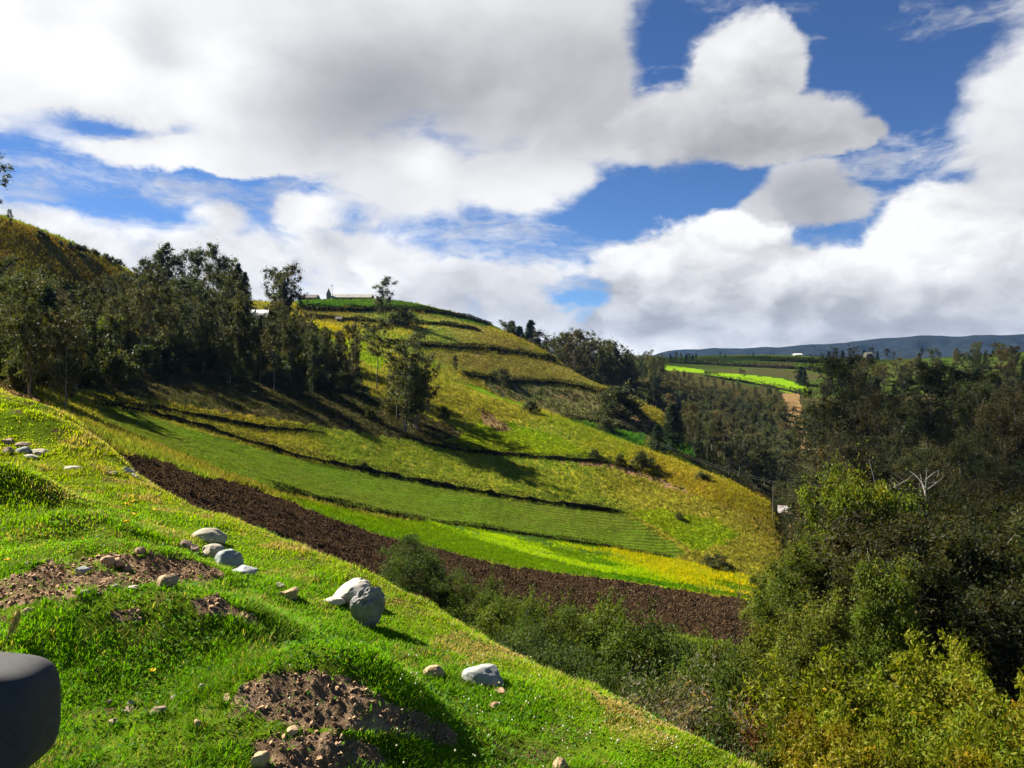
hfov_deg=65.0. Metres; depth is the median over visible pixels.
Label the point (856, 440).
eucalyptus tree
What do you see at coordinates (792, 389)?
hedge bank
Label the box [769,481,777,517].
utility pole
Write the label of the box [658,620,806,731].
shrub
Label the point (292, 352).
eucalyptus tree
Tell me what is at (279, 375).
shrub
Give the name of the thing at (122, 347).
shrub
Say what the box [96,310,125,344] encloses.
leafy tree
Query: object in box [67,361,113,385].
shrub
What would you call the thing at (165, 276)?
eucalyptus tree
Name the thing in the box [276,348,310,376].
shrub
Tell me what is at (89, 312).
shrub
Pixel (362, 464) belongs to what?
shrub
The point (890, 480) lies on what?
bare tree
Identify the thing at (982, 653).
leafy tree
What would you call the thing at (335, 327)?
hilltop blossom
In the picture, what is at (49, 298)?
tree
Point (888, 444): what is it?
eucalyptus tree
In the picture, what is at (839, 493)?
leafy tree
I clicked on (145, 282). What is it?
eucalyptus tree
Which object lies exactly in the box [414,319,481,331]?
hedge bank
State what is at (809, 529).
eucalyptus tree
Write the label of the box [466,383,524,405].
barley strip
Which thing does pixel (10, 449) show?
stone
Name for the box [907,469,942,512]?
bare tree
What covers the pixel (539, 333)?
eucalyptus tree
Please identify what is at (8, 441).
stone
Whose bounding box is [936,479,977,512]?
eucalyptus tree
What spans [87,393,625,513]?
hedge bank
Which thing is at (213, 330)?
shrub
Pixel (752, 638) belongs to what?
leafy tree
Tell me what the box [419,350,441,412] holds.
eucalyptus tree
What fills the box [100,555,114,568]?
stone
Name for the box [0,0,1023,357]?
sky
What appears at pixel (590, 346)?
eucalyptus tree
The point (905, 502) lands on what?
eucalyptus tree
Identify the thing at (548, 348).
eucalyptus tree
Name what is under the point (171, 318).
eucalyptus tree
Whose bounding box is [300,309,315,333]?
eucalyptus tree
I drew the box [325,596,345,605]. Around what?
stone
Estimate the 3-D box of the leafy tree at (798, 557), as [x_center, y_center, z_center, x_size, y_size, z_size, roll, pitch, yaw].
[15.380,12.796,41.931,6.838,11.042,6.765,-1,2,-39]
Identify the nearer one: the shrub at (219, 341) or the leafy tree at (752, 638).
the leafy tree at (752, 638)
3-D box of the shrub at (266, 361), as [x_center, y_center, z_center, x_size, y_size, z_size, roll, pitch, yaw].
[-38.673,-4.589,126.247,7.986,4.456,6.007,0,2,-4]
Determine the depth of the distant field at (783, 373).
441.84 m
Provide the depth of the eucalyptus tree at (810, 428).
170.38 m
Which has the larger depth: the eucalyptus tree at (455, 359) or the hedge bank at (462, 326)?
the hedge bank at (462, 326)
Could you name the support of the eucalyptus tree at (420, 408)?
on the forest floor
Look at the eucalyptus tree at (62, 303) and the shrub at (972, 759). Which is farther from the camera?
the eucalyptus tree at (62, 303)
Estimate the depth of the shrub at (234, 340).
131.29 m
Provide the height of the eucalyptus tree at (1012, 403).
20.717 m
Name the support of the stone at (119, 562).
on the dug soil
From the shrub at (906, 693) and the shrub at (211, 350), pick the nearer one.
the shrub at (906, 693)
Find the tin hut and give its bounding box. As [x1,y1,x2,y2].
[778,505,792,519]
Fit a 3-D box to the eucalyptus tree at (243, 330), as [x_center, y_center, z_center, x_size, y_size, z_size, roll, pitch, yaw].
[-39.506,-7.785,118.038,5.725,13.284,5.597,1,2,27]
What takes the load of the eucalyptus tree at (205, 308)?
on the forest floor
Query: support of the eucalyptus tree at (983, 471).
on the forest floor
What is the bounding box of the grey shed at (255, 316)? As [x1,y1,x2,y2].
[253,314,269,323]
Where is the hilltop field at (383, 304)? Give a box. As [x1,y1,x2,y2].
[297,299,499,329]
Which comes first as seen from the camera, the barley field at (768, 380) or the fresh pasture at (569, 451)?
the fresh pasture at (569, 451)
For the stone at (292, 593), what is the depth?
5.42 m
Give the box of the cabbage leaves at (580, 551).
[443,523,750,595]
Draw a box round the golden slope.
[0,217,133,304]
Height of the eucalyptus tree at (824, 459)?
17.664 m
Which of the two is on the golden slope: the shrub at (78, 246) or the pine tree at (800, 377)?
the shrub at (78, 246)
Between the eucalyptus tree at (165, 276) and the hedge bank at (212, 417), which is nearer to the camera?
the hedge bank at (212, 417)
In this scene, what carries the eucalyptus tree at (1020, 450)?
on the forest floor
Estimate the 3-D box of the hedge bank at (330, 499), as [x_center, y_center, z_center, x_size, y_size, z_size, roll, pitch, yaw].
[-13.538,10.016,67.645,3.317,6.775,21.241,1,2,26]
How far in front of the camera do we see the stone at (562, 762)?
3.78 m
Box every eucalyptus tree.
[0,151,14,207]
[0,249,24,334]
[0,269,59,392]
[0,272,21,340]
[0,274,17,352]
[0,274,51,397]
[6,208,13,223]
[16,264,57,318]
[31,267,67,314]
[32,301,57,365]
[35,263,55,287]
[39,309,86,405]
[40,317,65,390]
[54,295,67,314]
[60,307,94,392]
[62,304,84,334]
[63,313,92,379]
[66,287,79,309]
[68,282,96,333]
[78,281,85,301]
[78,294,98,352]
[80,306,93,350]
[83,339,100,382]
[86,283,97,309]
[91,270,109,316]
[99,274,115,298]
[99,284,115,302]
[100,292,125,342]
[109,281,117,298]
[112,270,129,296]
[113,332,121,349]
[115,275,125,297]
[116,292,131,331]
[117,315,128,344]
[124,272,135,302]
[126,282,158,344]
[126,283,161,344]
[129,260,168,339]
[131,256,153,287]
[133,269,152,313]
[137,256,167,289]
[147,270,165,316]
[151,250,165,275]
[153,278,179,335]
[155,241,176,300]
[160,298,183,365]
[162,267,172,296]
[166,250,189,278]
[168,277,189,324]
[170,274,189,325]
[172,273,211,339]
[176,247,206,284]
[185,293,196,317]
[187,243,214,304]
[188,274,213,317]
[189,282,222,341]
[192,314,211,372]
[203,239,228,286]
[205,254,234,304]
[211,272,229,324]
[212,254,243,298]
[214,332,240,382]
[216,263,250,328]
[216,268,228,297]
[217,292,238,343]
[220,290,258,362]
[224,278,244,298]
[253,310,267,381]
[260,263,283,304]
[260,315,283,390]
[262,305,283,361]
[265,298,287,351]
[266,270,296,315]
[274,261,306,318]
[279,300,288,333]
[280,320,297,380]
[282,311,304,369]
[293,293,313,319]
[294,309,306,331]
[294,323,305,342]
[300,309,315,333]
[300,331,312,348]
[307,333,319,391]
[316,329,332,369]
[319,325,332,352]
[324,340,336,369]
[333,331,345,368]
[335,328,346,369]
[338,321,364,390]
[350,339,363,364]
[354,327,360,344]
[357,318,372,351]
[364,314,394,388]
[371,275,397,321]
[373,294,384,321]
[378,329,427,432]
[386,360,404,418]
[391,345,435,430]
[408,329,425,353]
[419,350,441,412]
[453,355,457,369]
[495,367,509,398]
[496,318,515,334]
[526,329,549,349]
[541,341,554,353]
[544,335,557,355]
[550,328,579,368]
[550,330,574,365]
[555,326,590,373]
[560,328,598,374]
[577,333,605,377]
[577,344,594,374]
[583,338,622,373]
[586,341,625,386]
[589,339,642,387]
[590,331,612,375]
[611,348,639,388]
[611,357,639,395]
[623,357,647,397]
[767,482,979,649]
[771,465,897,544]
[771,489,792,505]
[774,479,796,517]
[774,499,834,568]
[778,505,806,543]
[779,497,814,541]
[783,345,898,468]
[785,473,809,495]
[785,504,809,546]
[786,463,833,534]
[788,486,803,514]
[792,369,800,384]
[796,396,836,484]
[798,531,935,675]
[802,445,838,487]
[805,438,853,478]
[807,441,839,498]
[812,425,874,481]
[813,523,964,688]
[815,506,897,552]
[816,429,891,487]
[827,478,943,515]
[838,368,907,474]
[861,501,1023,634]
[865,461,920,510]
[869,393,933,485]
[872,451,940,496]
[878,441,942,504]
[883,348,890,358]
[884,503,1023,606]
[888,453,933,495]
[891,421,923,464]
[894,355,968,464]
[895,495,1023,653]
[903,431,1013,516]
[903,482,1020,542]
[903,491,979,520]
[917,412,964,465]
[919,447,946,484]
[922,448,951,497]
[925,566,1023,712]
[928,362,1000,475]
[930,442,965,494]
[934,409,974,467]
[935,372,1021,479]
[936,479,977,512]
[943,431,991,490]
[948,404,976,439]
[950,424,1005,498]
[954,470,1023,535]
[955,449,1023,507]
[956,448,1023,511]
[960,483,1023,580]
[965,503,1023,591]
[969,376,1023,485]
[986,401,1005,437]
[1002,432,1023,474]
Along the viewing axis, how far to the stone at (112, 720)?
3.52 m
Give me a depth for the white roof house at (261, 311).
205.56 m
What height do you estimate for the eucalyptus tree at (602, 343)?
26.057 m
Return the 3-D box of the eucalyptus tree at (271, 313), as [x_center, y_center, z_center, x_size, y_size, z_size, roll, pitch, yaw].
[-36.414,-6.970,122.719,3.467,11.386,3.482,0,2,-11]
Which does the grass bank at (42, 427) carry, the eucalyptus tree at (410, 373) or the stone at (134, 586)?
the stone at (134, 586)
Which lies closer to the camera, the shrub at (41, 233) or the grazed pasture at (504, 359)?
the shrub at (41, 233)
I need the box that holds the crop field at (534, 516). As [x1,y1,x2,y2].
[92,406,683,558]
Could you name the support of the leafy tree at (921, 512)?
on the forest floor
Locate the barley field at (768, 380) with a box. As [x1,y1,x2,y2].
[705,373,808,393]
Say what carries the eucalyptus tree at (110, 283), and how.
on the forest floor
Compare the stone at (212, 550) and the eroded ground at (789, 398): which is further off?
the eroded ground at (789, 398)
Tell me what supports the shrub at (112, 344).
on the forest floor
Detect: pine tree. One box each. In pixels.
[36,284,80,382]
[234,263,250,315]
[242,271,258,317]
[506,321,516,334]
[515,326,524,337]
[521,319,538,346]
[647,425,670,454]
[660,402,687,450]
[794,366,802,383]
[798,369,809,385]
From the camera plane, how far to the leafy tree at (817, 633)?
32.02 m
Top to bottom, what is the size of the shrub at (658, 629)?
4.156 m
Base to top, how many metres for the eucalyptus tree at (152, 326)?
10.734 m
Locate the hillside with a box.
[1,216,782,647]
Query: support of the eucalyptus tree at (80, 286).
on the forest floor
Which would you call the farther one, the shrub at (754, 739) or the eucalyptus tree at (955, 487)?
the eucalyptus tree at (955, 487)
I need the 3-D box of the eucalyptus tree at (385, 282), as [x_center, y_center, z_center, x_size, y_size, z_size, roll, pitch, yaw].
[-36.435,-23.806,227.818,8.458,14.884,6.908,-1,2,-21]
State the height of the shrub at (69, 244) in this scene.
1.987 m
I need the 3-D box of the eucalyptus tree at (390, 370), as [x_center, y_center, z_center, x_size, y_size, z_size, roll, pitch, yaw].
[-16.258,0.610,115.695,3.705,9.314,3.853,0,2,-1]
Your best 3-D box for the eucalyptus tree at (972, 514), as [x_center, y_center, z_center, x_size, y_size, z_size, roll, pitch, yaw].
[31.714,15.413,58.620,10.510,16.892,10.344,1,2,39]
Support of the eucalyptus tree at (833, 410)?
on the forest floor
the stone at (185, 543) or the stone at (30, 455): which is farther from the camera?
the stone at (30, 455)
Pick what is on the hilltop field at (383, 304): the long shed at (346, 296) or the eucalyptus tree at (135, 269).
the long shed at (346, 296)
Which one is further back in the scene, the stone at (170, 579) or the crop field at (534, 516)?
the crop field at (534, 516)
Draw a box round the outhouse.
[335,316,343,321]
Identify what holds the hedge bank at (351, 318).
on the hillside
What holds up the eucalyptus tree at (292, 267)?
on the forest floor
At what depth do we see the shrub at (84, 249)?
176.43 m
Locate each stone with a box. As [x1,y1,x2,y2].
[1,438,13,444]
[2,447,15,454]
[15,442,30,447]
[15,446,31,453]
[23,454,38,458]
[23,607,36,615]
[30,449,48,455]
[63,466,82,469]
[75,566,90,573]
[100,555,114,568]
[108,718,119,726]
[114,557,124,567]
[122,564,132,572]
[122,706,134,712]
[123,467,134,472]
[128,585,138,589]
[134,547,145,553]
[149,706,166,716]
[156,573,178,586]
[179,539,192,550]
[190,544,199,554]
[191,528,227,543]
[194,719,202,728]
[202,543,225,557]
[215,549,243,566]
[223,693,232,703]
[233,565,257,574]
[250,750,270,767]
[275,582,284,587]
[277,587,298,601]
[286,725,298,736]
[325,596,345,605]
[332,578,370,604]
[350,586,384,626]
[423,665,445,678]
[461,663,504,687]
[490,702,501,709]
[495,687,506,695]
[553,757,567,767]
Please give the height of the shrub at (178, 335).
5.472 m
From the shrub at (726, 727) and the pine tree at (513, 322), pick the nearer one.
the shrub at (726, 727)
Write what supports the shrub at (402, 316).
on the hillside
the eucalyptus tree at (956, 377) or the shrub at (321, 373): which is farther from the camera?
the eucalyptus tree at (956, 377)
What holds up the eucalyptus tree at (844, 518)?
on the forest floor
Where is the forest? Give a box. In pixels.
[622,341,1023,492]
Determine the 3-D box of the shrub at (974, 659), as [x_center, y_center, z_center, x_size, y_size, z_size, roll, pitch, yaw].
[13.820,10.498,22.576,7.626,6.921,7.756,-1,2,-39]
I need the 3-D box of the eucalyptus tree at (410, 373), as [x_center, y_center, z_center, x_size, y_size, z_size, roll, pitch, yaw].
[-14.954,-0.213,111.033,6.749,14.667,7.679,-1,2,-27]
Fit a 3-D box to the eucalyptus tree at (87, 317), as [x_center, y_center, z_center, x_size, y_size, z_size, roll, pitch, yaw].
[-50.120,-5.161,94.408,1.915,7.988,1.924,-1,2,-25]
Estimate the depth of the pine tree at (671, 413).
163.62 m
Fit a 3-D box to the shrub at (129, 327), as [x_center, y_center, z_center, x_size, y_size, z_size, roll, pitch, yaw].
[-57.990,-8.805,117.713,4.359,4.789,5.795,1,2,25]
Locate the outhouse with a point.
(339, 318)
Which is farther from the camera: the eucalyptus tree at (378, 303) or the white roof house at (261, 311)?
the eucalyptus tree at (378, 303)
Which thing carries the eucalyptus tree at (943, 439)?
on the forest floor
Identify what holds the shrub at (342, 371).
on the forest floor
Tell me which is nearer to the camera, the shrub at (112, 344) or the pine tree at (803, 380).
the shrub at (112, 344)
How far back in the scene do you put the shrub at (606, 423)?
169.08 m
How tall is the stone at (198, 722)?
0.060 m
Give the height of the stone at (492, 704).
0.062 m
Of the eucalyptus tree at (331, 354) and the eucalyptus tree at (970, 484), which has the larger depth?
the eucalyptus tree at (331, 354)
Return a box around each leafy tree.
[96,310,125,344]
[731,544,799,678]
[737,528,856,679]
[758,581,867,697]
[780,440,927,564]
[837,538,939,695]
[868,501,970,579]
[919,602,969,687]
[926,599,1023,693]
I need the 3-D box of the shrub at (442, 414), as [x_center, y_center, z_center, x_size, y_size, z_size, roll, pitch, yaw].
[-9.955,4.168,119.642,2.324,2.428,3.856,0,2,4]
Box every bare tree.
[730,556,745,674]
[868,461,914,511]
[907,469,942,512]
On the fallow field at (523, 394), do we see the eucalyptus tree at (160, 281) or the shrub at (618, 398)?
the shrub at (618, 398)
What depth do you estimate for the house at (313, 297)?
281.99 m
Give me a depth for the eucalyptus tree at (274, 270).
204.99 m
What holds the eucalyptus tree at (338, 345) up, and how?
on the forest floor
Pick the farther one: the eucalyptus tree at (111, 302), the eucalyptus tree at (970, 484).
the eucalyptus tree at (111, 302)
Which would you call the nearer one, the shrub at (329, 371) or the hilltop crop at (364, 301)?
the shrub at (329, 371)
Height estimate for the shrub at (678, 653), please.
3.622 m
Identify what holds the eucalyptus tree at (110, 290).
on the forest floor
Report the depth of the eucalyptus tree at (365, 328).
161.23 m
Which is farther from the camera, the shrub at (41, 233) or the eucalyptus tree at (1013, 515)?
the shrub at (41, 233)
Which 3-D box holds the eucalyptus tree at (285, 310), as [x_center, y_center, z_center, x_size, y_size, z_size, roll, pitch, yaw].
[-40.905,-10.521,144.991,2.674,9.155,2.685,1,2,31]
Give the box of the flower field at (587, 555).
[429,524,758,595]
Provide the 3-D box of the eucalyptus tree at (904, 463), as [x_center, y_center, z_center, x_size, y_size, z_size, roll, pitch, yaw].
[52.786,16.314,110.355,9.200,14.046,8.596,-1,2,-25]
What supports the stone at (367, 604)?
on the grass bank at (42, 427)
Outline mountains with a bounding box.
[640,334,1023,358]
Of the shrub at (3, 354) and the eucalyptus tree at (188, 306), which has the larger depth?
the eucalyptus tree at (188, 306)
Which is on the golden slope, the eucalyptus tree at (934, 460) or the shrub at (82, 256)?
the shrub at (82, 256)
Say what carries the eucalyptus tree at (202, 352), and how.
on the forest floor
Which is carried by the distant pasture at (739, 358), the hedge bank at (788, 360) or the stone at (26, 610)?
the hedge bank at (788, 360)
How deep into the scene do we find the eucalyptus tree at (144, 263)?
164.99 m
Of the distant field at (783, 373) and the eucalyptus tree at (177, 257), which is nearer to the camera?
the eucalyptus tree at (177, 257)
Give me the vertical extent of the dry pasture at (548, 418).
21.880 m
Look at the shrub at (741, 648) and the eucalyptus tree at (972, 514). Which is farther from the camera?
the eucalyptus tree at (972, 514)
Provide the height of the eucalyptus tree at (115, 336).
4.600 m
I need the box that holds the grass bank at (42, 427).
[0,387,745,767]
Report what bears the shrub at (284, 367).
on the forest floor
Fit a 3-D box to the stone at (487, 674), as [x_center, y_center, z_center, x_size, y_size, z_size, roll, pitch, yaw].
[-0.169,1.699,4.653,0.261,0.154,0.190,0,2,0]
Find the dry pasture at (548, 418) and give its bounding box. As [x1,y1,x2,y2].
[538,412,778,524]
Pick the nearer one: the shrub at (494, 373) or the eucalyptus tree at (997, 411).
the eucalyptus tree at (997, 411)
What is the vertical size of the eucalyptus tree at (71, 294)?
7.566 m
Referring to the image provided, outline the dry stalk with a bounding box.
[4,608,22,643]
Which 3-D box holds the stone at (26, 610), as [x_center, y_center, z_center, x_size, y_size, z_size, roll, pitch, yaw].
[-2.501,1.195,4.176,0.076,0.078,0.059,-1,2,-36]
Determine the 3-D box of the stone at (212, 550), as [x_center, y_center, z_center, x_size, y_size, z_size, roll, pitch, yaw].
[-2.299,1.311,6.201,0.177,0.158,0.148,0,2,0]
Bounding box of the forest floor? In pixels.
[0,278,1020,669]
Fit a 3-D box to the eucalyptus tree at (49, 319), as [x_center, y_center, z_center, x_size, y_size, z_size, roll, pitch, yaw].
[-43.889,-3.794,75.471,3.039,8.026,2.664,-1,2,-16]
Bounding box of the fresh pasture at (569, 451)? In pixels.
[331,339,738,550]
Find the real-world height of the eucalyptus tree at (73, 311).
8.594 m
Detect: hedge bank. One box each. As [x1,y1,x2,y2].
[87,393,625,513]
[105,390,326,433]
[268,480,427,520]
[298,303,493,325]
[313,313,383,322]
[383,337,558,361]
[395,427,616,463]
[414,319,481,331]
[419,400,465,418]
[430,518,673,558]
[458,368,608,393]
[560,413,649,434]
[666,358,827,374]
[704,371,814,396]
[758,355,876,362]
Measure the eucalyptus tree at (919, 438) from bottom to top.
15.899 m
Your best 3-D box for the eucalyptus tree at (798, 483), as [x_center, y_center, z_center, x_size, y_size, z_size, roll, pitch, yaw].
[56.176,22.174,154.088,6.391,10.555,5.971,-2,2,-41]
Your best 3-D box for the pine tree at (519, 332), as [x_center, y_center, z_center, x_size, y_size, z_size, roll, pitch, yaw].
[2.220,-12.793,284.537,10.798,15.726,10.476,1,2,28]
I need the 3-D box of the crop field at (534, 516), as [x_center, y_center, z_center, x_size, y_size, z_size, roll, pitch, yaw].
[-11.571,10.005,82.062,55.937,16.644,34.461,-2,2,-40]
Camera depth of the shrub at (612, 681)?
15.66 m
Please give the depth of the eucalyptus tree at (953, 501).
69.13 m
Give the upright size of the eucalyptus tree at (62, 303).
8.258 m
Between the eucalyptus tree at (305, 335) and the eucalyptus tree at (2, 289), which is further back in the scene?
the eucalyptus tree at (305, 335)
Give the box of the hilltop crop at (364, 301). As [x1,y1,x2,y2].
[295,298,499,328]
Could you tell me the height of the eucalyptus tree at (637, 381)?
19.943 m
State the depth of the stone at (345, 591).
5.68 m
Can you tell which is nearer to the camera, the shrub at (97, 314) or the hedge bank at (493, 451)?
the hedge bank at (493, 451)
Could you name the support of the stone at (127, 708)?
on the grass bank at (42, 427)
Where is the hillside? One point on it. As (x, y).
(473, 460)
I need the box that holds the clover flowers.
[0,468,705,767]
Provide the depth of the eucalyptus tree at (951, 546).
40.53 m
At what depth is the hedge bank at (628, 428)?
175.65 m
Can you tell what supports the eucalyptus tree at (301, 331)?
on the forest floor
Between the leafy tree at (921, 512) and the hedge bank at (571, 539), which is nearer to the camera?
the leafy tree at (921, 512)
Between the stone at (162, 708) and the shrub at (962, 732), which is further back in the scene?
the shrub at (962, 732)
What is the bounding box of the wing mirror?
[0,652,60,767]
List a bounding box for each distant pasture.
[653,351,1023,428]
[664,365,703,372]
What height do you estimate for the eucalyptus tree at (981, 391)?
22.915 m
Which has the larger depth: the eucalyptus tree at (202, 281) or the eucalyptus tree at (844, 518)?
the eucalyptus tree at (202, 281)
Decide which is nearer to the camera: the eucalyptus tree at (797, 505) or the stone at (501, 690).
the stone at (501, 690)
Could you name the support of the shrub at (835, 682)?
on the hillside
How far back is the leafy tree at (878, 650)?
33.74 m
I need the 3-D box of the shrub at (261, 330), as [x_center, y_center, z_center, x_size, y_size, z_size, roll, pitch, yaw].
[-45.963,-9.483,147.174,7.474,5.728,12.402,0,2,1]
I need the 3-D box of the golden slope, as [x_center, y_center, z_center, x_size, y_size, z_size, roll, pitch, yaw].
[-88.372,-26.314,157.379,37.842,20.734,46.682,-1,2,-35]
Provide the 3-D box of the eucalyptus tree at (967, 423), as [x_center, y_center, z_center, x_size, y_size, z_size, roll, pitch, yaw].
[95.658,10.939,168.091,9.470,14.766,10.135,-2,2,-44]
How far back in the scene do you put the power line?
138.01 m
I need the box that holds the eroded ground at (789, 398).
[0,384,809,492]
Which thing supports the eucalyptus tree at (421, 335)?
on the hillside
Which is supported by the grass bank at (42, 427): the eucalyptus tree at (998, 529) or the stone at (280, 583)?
the stone at (280, 583)
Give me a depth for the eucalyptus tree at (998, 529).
46.26 m
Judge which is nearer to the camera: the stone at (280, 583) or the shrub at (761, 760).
the stone at (280, 583)
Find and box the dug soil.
[0,550,456,767]
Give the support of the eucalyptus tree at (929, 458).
on the forest floor
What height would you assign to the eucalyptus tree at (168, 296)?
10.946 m
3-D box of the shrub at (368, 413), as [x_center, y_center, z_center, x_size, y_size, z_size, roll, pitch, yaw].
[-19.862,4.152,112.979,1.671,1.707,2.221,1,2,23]
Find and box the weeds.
[0,458,754,767]
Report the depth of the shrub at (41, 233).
168.26 m
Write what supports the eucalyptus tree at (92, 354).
on the forest floor
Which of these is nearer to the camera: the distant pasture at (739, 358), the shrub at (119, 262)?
the shrub at (119, 262)
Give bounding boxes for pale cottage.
[862,352,872,358]
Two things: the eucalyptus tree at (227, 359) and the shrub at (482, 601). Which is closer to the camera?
the shrub at (482, 601)
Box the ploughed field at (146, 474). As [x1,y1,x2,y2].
[117,453,757,646]
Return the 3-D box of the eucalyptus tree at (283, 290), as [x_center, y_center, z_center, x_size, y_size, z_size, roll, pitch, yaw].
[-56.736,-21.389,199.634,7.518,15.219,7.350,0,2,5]
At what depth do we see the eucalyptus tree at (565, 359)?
265.10 m
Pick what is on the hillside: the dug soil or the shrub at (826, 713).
the shrub at (826, 713)
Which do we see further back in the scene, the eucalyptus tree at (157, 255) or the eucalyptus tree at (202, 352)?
the eucalyptus tree at (157, 255)
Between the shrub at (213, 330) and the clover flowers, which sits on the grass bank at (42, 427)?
the clover flowers
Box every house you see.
[251,310,272,320]
[301,295,320,299]
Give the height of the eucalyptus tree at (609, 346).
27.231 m
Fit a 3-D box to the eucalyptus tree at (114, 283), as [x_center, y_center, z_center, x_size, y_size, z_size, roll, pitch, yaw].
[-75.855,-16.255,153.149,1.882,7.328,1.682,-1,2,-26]
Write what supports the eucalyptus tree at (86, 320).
on the forest floor
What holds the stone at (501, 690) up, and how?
on the grass bank at (42, 427)
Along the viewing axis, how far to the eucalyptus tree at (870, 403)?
140.48 m
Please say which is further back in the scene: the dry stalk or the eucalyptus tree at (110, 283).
the eucalyptus tree at (110, 283)
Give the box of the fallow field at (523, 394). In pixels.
[481,380,656,435]
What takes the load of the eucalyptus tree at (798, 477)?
on the forest floor
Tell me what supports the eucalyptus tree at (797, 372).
on the barley field at (768, 380)
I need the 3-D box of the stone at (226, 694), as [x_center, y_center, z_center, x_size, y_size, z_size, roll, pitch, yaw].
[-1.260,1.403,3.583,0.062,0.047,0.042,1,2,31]
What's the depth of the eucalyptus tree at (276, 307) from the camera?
128.78 m
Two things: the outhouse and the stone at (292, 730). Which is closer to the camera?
the stone at (292, 730)
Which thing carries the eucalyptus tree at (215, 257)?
on the forest floor
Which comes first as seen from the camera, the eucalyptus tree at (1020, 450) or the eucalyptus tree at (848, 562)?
the eucalyptus tree at (848, 562)
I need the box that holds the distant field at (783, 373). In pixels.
[700,363,826,381]
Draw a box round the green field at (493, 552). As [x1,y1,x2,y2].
[283,496,748,598]
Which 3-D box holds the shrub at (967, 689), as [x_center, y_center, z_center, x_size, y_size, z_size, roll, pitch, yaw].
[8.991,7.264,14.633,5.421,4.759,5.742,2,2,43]
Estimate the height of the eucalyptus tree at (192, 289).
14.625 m
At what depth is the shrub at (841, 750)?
10.52 m
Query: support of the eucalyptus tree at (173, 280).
on the forest floor
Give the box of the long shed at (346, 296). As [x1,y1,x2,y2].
[326,288,374,298]
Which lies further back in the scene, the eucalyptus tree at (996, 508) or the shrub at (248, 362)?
the shrub at (248, 362)
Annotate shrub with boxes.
[0,330,41,352]
[0,336,33,380]
[0,346,61,394]
[11,338,65,378]
[33,229,46,238]
[61,301,98,328]
[65,301,103,325]
[66,242,75,248]
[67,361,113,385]
[74,243,82,249]
[77,251,89,258]
[80,244,92,253]
[89,292,110,311]
[89,340,143,385]
[90,248,100,255]
[90,330,123,358]
[96,309,131,336]
[99,297,133,326]
[101,253,111,259]
[115,259,124,266]
[116,342,132,356]
[121,337,162,373]
[141,330,177,366]
[153,321,190,352]
[155,331,199,369]
[179,323,198,340]
[179,333,221,368]
[188,316,225,342]
[209,335,236,363]
[222,332,255,351]
[223,349,264,373]
[248,317,280,342]
[252,345,283,367]
[262,357,298,379]
[263,366,291,385]
[267,343,322,366]
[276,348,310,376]
[286,317,320,333]
[293,341,339,371]
[297,361,338,383]
[301,365,341,391]
[332,341,351,369]
[336,368,356,383]
[336,372,358,390]
[357,460,369,468]
[364,408,374,418]
[377,531,455,601]
[384,305,422,325]
[413,562,475,622]
[435,564,518,639]
[438,407,451,418]
[467,586,557,661]
[486,582,601,673]
[489,367,513,381]
[490,613,590,668]
[520,586,666,688]
[521,397,541,412]
[534,626,641,692]
[571,647,691,728]
[581,588,715,708]
[586,380,649,418]
[588,448,602,457]
[595,416,617,432]
[598,643,753,762]
[607,627,786,728]
[612,452,626,465]
[616,625,720,699]
[626,447,662,470]
[636,660,762,757]
[648,637,804,732]
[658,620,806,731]
[674,511,684,519]
[677,623,1023,761]
[692,677,792,760]
[694,470,715,479]
[701,553,730,570]
[724,679,796,753]
[724,693,818,761]
[724,725,781,767]
[748,684,884,767]
[759,652,974,764]
[780,693,940,767]
[792,683,1023,767]
[806,639,1023,743]
[865,662,1023,767]
[915,635,1023,755]
[921,628,1023,718]
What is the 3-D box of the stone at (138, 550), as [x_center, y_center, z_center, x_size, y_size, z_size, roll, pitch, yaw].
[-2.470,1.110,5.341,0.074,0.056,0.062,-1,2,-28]
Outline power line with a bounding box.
[509,374,774,481]
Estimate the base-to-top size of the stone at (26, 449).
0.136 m
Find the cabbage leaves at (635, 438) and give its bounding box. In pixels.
[568,417,697,456]
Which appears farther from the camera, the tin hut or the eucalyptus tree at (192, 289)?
the eucalyptus tree at (192, 289)
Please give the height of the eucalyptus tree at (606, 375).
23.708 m
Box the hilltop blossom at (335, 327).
[306,318,399,359]
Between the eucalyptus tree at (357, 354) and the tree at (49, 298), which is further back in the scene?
the eucalyptus tree at (357, 354)
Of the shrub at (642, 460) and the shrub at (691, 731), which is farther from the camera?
the shrub at (642, 460)
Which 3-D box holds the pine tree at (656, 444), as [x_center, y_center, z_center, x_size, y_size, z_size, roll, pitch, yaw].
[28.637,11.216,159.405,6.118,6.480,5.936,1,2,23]
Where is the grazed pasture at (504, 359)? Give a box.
[309,310,598,387]

